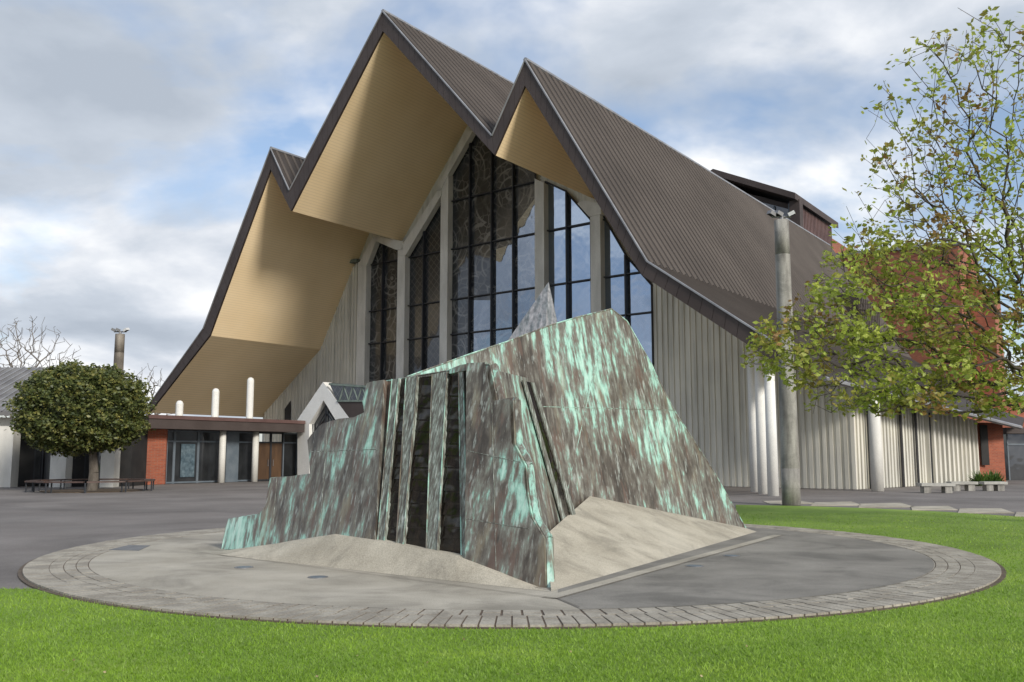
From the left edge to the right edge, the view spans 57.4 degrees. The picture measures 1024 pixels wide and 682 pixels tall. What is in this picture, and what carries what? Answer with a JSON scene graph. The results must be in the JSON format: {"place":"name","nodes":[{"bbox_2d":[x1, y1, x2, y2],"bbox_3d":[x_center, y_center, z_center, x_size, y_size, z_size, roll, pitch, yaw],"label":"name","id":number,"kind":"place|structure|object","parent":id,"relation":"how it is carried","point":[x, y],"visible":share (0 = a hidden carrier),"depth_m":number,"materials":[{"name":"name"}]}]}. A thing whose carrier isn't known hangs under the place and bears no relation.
{"place":"outdoors","nodes":[
{"label":"outdoors","id":0,"kind":"place"},
{"bbox_2d":[0,505,1023,681],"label":"lawn","id":1,"kind":"structure","parent":0,"point":[774,510],"depth_m":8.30,"materials":[{"name":"green plant"}]},
{"bbox_2d":[49,555,974,626],"bbox_3d":[0.000,3.564,16.138,14.970,0.034,14.970,0,-7,0],"label":"paving bed","id":2,"kind":"object","parent":1,"relation":"on","point":[501,614],"visible":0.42,"depth_m":9.30,"materials":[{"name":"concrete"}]},
{"bbox_2d":[23,524,1000,626],"bbox_3d":[0.000,3.554,16.139,14.980,0.033,14.980,0,-7,0],"label":"paving ring","id":3,"kind":"object","parent":2,"relation":"on","point":[75,582],"visible":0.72,"depth_m":10.01,"materials":[{"name":"grey stone"}]},
{"bbox_2d":[89,532,934,609],"bbox_3d":[0.000,3.543,16.141,13.316,0.001,13.316,0,-7,0],"label":"light concrete disc","id":4,"kind":"object","parent":2,"relation":"on","point":[178,564],"visible":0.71,"depth_m":11.50,"materials":[{"name":"grey concrete"}]},
{"bbox_2d":[110,545,149,550],"bbox_3d":[-6.422,3.511,15.877,0.552,0.012,0.951,0,-7,0],"label":"drain cover","id":5,"kind":"object","parent":4,"relation":"on","point":[133,547],"visible":1,"depth_m":15.90,"materials":[{"name":"grey metal"}]},
{"bbox_2d":[234,566,252,568],"bbox_3d":[-3.761,3.173,13.130,0.260,0.013,0.260,0,-7,0],"label":"ground light","id":6,"kind":"object","parent":4,"relation":"on","point":[241,567],"visible":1,"depth_m":13.07,"materials":[{"name":"metal"}]},
{"bbox_2d":[308,575,327,578],"bbox_3d":[-2.505,3.045,12.078,0.260,0.013,0.260,0,-7,0],"label":"ground light","id":7,"kind":"object","parent":4,"relation":"on","point":[317,577],"visible":1,"depth_m":12.02,"materials":[{"name":"metal"}]},
{"bbox_2d":[195,551,553,597],"bbox_3d":[-2.361,3.122,12.768,7.632,0.001,0.012,-6,-9,41],"label":"joint line","id":8,"kind":"object","parent":4,"relation":"on","point":[382,575],"visible":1,"depth_m":12.08,"materials":[{"name":"grey concrete"}]},
{"bbox_2d":[213,282,755,591],"bbox_3d":[-0.273,1.114,17.451,7.335,5.300,10.571,-4,-8,28],"label":"sculpture","id":9,"kind":"object","parent":4,"relation":"on","point":[541,447],"visible":0.99,"depth_m":14.23,"materials":[{"name":"green metal"}]},
{"bbox_2d":[557,527,933,608],"bbox_3d":[3.572,3.536,16.108,6.152,0.001,13.156,0,-7,0],"label":"dark concrete sector","id":10,"kind":"object","parent":4,"relation":"on","point":[790,564],"visible":0.76,"depth_m":12.45,"materials":[{"name":"grey concrete"}]},
{"bbox_2d":[544,535,781,597],"bbox_3d":[2.823,3.318,14.348,0.200,0.001,9.464,-4,-8,30],"label":"kerb strip","id":11,"kind":"object","parent":10,"relation":"on","point":[609,581],"visible":1,"depth_m":12.74,"materials":[{"name":"concrete"}]},
{"bbox_2d":[558,536,777,597],"bbox_3d":[2.904,3.308,14.301,0.012,0.001,9.464,-4,-8,30],"label":"joint line","id":12,"kind":"object","parent":11,"relation":"on","point":[658,569],"visible":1,"depth_m":12.64,"materials":[{"name":"grey concrete"}]},
{"bbox_2d":[685,565,702,566],"bbox_3d":[2.587,3.191,13.281,0.260,0.013,0.260,0,-7,0],"label":"ground light","id":13,"kind":"object","parent":10,"relation":"on","point":[694,565],"visible":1,"depth_m":13.28,"materials":[{"name":"metal"}]},
{"bbox_2d":[18,559,1005,628],"bbox_3d":[0.000,3.572,16.137,15.100,0.018,15.100,0,-7,0],"label":"soil edge","id":14,"kind":"object","parent":2,"relation":"on","point":[33,586],"visible":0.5,"depth_m":9.27,"materials":[{"name":"soil"}]},
{"bbox_2d":[740,6,1023,423],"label":"oak tree","id":15,"kind":"object","parent":1,"relation":"on","point":[898,373],"visible":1,"depth_m":20.57,"materials":[{"name":"green plant"}]},
{"bbox_2d":[0,480,1023,588],"bbox_3d":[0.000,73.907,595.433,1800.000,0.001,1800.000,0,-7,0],"label":"ground","id":16,"kind":"structure","parent":0,"point":[36,523],"depth_m":29.31,"materials":[{"name":"grey asphalt"}]},
{"bbox_2d":[0,315,80,416],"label":"bare tree","id":17,"kind":"object","parent":16,"relation":"on","point":[19,355],"visible":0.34,"depth_m":75.56,"materials":[{"name":"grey plant"}]},
{"bbox_2d":[0,366,147,486],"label":"walkway building","id":18,"kind":"structure","parent":16,"relation":"on","point":[21,461],"depth_m":48.06,"materials":[{"name":"white concrete"}]},
{"bbox_2d":[33,447,44,483],"bbox_3d":[-24.331,6.046,48.142,0.476,2.600,0.120,0,-7,0],"label":"window","id":19,"kind":"structure","parent":18,"relation":"in","point":[38,468],"depth_m":48.06,"materials":[{"name":"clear glass"}]},
{"bbox_2d":[44,448,50,483],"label":"window","id":20,"kind":"structure","parent":18,"relation":"in","point":[47,456],"depth_m":48.05,"materials":[{"name":"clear glass"}]},
{"bbox_2d":[83,450,88,483],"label":"window","id":21,"kind":"structure","parent":18,"relation":"in","point":[86,462],"depth_m":48.04,"materials":[{"name":"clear glass"}]},
{"bbox_2d":[97,452,100,483],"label":"window","id":22,"kind":"structure","parent":18,"relation":"in","point":[98,453],"depth_m":48.06,"materials":[{"name":"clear glass"}]},
{"bbox_2d":[25,478,154,492],"bbox_3d":[-18.739,6.442,41.779,5.418,0.480,5.195,0,-7,0],"label":"circular bench","id":23,"kind":"object","parent":16,"relation":"on","point":[61,481],"visible":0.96,"depth_m":40.55,"materials":[{"name":"brown wood"}]},
{"bbox_2d":[39,489,141,492],"bbox_3d":[-18.729,6.676,41.752,4.179,0.030,4.187,0,-7,0],"label":"tree bed","id":24,"kind":"object","parent":16,"relation":"on","point":[82,490],"visible":0.86,"depth_m":41.56,"materials":[{"name":"brown soil"}]},
{"bbox_2d":[2,358,156,490],"bbox_3d":[-19.324,3.756,42.061,6.275,5.932,6.010,0,-7,0],"label":"topiary tree","id":25,"kind":"object","parent":24,"relation":"on","point":[74,408],"visible":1,"depth_m":40.65,"materials":[{"name":"green plant"}]},
{"bbox_2d":[111,328,129,371],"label":"light pillar","id":26,"kind":"structure","parent":16,"relation":"on","point":[119,349],"depth_m":48.44,"materials":[{"name":"metal"}]},
{"bbox_2d":[133,366,168,414],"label":"bare tree","id":27,"kind":"object","parent":16,"relation":"on","point":[151,377],"visible":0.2,"depth_m":85.28,"materials":[{"name":"grey plant"}]},
{"bbox_2d":[145,415,304,484],"bbox_3d":[-19.722,6.554,56.060,9.060,3.700,12.607,-5,-8,34],"label":"foyer","id":28,"kind":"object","parent":16,"relation":"on","point":[190,449],"visible":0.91,"depth_m":53.89,"materials":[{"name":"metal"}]},
{"bbox_2d":[258,432,271,480],"bbox_3d":[-15.179,7.070,57.283,0.133,2.970,1.024,-5,-8,34],"label":"door","id":29,"kind":"structure","parent":28,"relation":"in","point":[264,457],"depth_m":57.33,"materials":[{"name":"brown wood"}]},
{"bbox_2d":[270,432,283,477],"bbox_3d":[-14.617,7.170,58.109,0.126,2.970,0.984,-5,-8,34],"label":"door","id":30,"kind":"structure","parent":28,"relation":"in","point":[276,469],"depth_m":58.13,"materials":[{"name":"brown wood"}]},
{"bbox_2d":[297,382,365,474],"bbox_3d":[-8.693,5.782,59.430,7.209,6.044,7.809,-5,-8,35],"label":"entrance porch","id":31,"kind":"object","parent":16,"relation":"on","point":[329,401],"visible":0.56,"depth_m":57.55,"materials":[{"name":"white paint"}]},
{"bbox_2d":[312,404,334,432],"bbox_3d":[-11.335,6.099,57.359,2.943,4.915,0.159,-6,-9,40],"label":"window","id":32,"kind":"structure","parent":31,"relation":"in","point":[325,416],"depth_m":57.85,"materials":[{"name":"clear glass"}]},
{"bbox_2d":[148,9,974,495],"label":"church","id":33,"kind":"structure","parent":16,"relation":"on","point":[428,201],"depth_m":57.94,"materials":[{"name":"brown metal"}]},
{"bbox_2d":[285,401,290,419],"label":"slit window","id":34,"kind":"structure","parent":33,"relation":"in","point":[288,408],"depth_m":71.29,"materials":[{"name":"black glass"}]},
{"bbox_2d":[368,243,397,381],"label":"window","id":35,"kind":"structure","parent":33,"relation":"in","point":[383,312],"depth_m":65.52,"materials":[{"name":"clear glass"}]},
{"bbox_2d":[407,203,440,374],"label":"window","id":36,"kind":"structure","parent":33,"relation":"in","point":[424,302],"depth_m":62.98,"materials":[{"name":"clear glass"}]},
{"bbox_2d":[450,135,535,358],"bbox_3d":[-1.387,-5.813,59.466,7.466,16.227,0.279,-6,-9,40],"label":"window","id":37,"kind":"structure","parent":33,"relation":"in","point":[493,256],"depth_m":59.57,"materials":[{"name":"clear glass"}]},
{"bbox_2d":[544,181,590,321],"bbox_3d":[3.290,-4.068,55.294,3.475,11.759,0.279,-6,-9,40],"label":"window","id":38,"kind":"structure","parent":33,"relation":"in","point":[568,223],"depth_m":55.46,"materials":[{"name":"clear glass"}]},
{"bbox_2d":[603,216,653,364],"bbox_3d":[6.409,-3.060,52.531,3.409,9.091,0.279,-6,-9,40],"label":"window","id":39,"kind":"structure","parent":33,"relation":"in","point":[627,292],"depth_m":52.45,"materials":[{"name":"clear glass"}]},
{"bbox_2d":[762,202,789,218],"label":"window","id":40,"kind":"structure","parent":33,"relation":"in","point":[784,210],"depth_m":90.29,"materials":[{"name":"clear glass"}]},
{"bbox_2d":[766,210,800,505],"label":"light pillar","id":41,"kind":"structure","parent":16,"relation":"on","point":[790,475],"depth_m":30.12,"materials":[{"name":"concrete"}]},
{"bbox_2d":[763,501,812,504],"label":"paving slab","id":42,"kind":"structure","parent":16,"relation":"on","point":[778,502],"depth_m":31.36,"materials":[{"name":"concrete"}]},
{"bbox_2d":[811,501,860,505],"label":"paving slab","id":43,"kind":"structure","parent":16,"relation":"on","point":[849,503],"depth_m":30.10,"materials":[{"name":"concrete"}]},
{"bbox_2d":[859,503,913,507],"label":"paving slab","id":44,"kind":"structure","parent":16,"relation":"on","point":[870,505],"depth_m":29.51,"materials":[{"name":"concrete"}]},
{"bbox_2d":[824,372,1023,490],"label":"side wing","id":45,"kind":"structure","parent":16,"relation":"on","point":[912,449],"depth_m":48.88,"materials":[{"name":"beige concrete"}]},
{"bbox_2d":[866,408,870,488],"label":"slit window","id":46,"kind":"structure","parent":45,"relation":"in","point":[867,408],"depth_m":44.24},
{"bbox_2d":[898,405,904,486],"bbox_3d":[19.506,5.253,46.849,0.220,4.063,0.050,7,-10,-44],"label":"slit window","id":47,"kind":"structure","parent":45,"relation":"in","point":[900,416],"depth_m":46.80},
{"bbox_2d":[914,410,919,482],"bbox_3d":[20.813,5.472,48.115,0.220,3.932,0.050,7,-10,-44],"label":"slit window","id":48,"kind":"structure","parent":45,"relation":"in","point":[915,414],"depth_m":48.08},
{"bbox_2d":[928,413,933,482],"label":"slit window","id":49,"kind":"structure","parent":45,"relation":"in","point":[928,413],"depth_m":49.32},
{"bbox_2d":[979,425,989,464],"bbox_3d":[27.255,6.000,53.990,0.420,2.300,0.080,0,-7,0],"label":"window","id":50,"kind":"structure","parent":45,"relation":"in","point":[983,428],"depth_m":53.95,"materials":[{"name":"black glass"}]},
{"bbox_2d":[911,506,956,509],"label":"paving slab","id":51,"kind":"structure","parent":16,"relation":"on","point":[932,508],"depth_m":27.87,"materials":[{"name":"concrete"}]},
{"bbox_2d":[917,483,955,492],"bbox_3d":[17.967,6.229,39.650,1.429,0.410,0.500,0,-7,0],"label":"concrete bench","id":52,"kind":"object","parent":16,"relation":"on","point":[926,487],"visible":1,"depth_m":39.45,"materials":[{"name":"grey concrete"}]},
{"bbox_2d":[946,481,977,490],"bbox_3d":[20.215,6.517,42.022,1.204,0.410,0.500,0,-7,0],"label":"concrete bench","id":53,"kind":"object","parent":16,"relation":"on","point":[969,485],"visible":0.83,"depth_m":41.83,"materials":[{"name":"grey concrete"}]},
{"bbox_2d":[944,401,1023,479],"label":"glass entrance","id":54,"kind":"object","parent":16,"relation":"on","point":[1013,438],"visible":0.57,"depth_m":59.57,"materials":[{"name":"glass"}]},
{"bbox_2d":[958,508,1013,512],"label":"paving slab","id":55,"kind":"structure","parent":16,"relation":"on","point":[981,510],"depth_m":26.87,"materials":[{"name":"concrete"}]},
{"bbox_2d":[966,470,1009,485],"bbox_3d":[24.760,7.095,48.862,2.469,0.889,2.193,0,-7,0],"label":"bush","id":56,"kind":"object","parent":16,"relation":"on","point":[991,476],"visible":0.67,"depth_m":48.67,"materials":[{"name":"green plant"}]},
{"bbox_2d":[979,481,1007,490],"bbox_3d":[21.613,6.517,42.022,1.049,0.410,0.500,0,-7,0],"label":"concrete bench","id":57,"kind":"object","parent":16,"relation":"on","point":[988,485],"visible":1,"depth_m":41.84,"materials":[{"name":"grey concrete"}]},
{"bbox_2d":[1015,512,1023,516],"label":"paving slab","id":58,"kind":"structure","parent":16,"relation":"on","point":[1018,514],"depth_m":25.07,"materials":[{"name":"concrete"}]},
{"bbox_2d":[0,0,1023,441],"label":"sky","id":59,"kind":"structure","parent":0,"point":[137,136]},
{"bbox_2d":[836,241,1005,400],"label":"brick building","id":60,"kind":"structure","parent":0,"point":[918,357],"depth_m":81.49,"materials":[{"name":"brick"}]}
]}

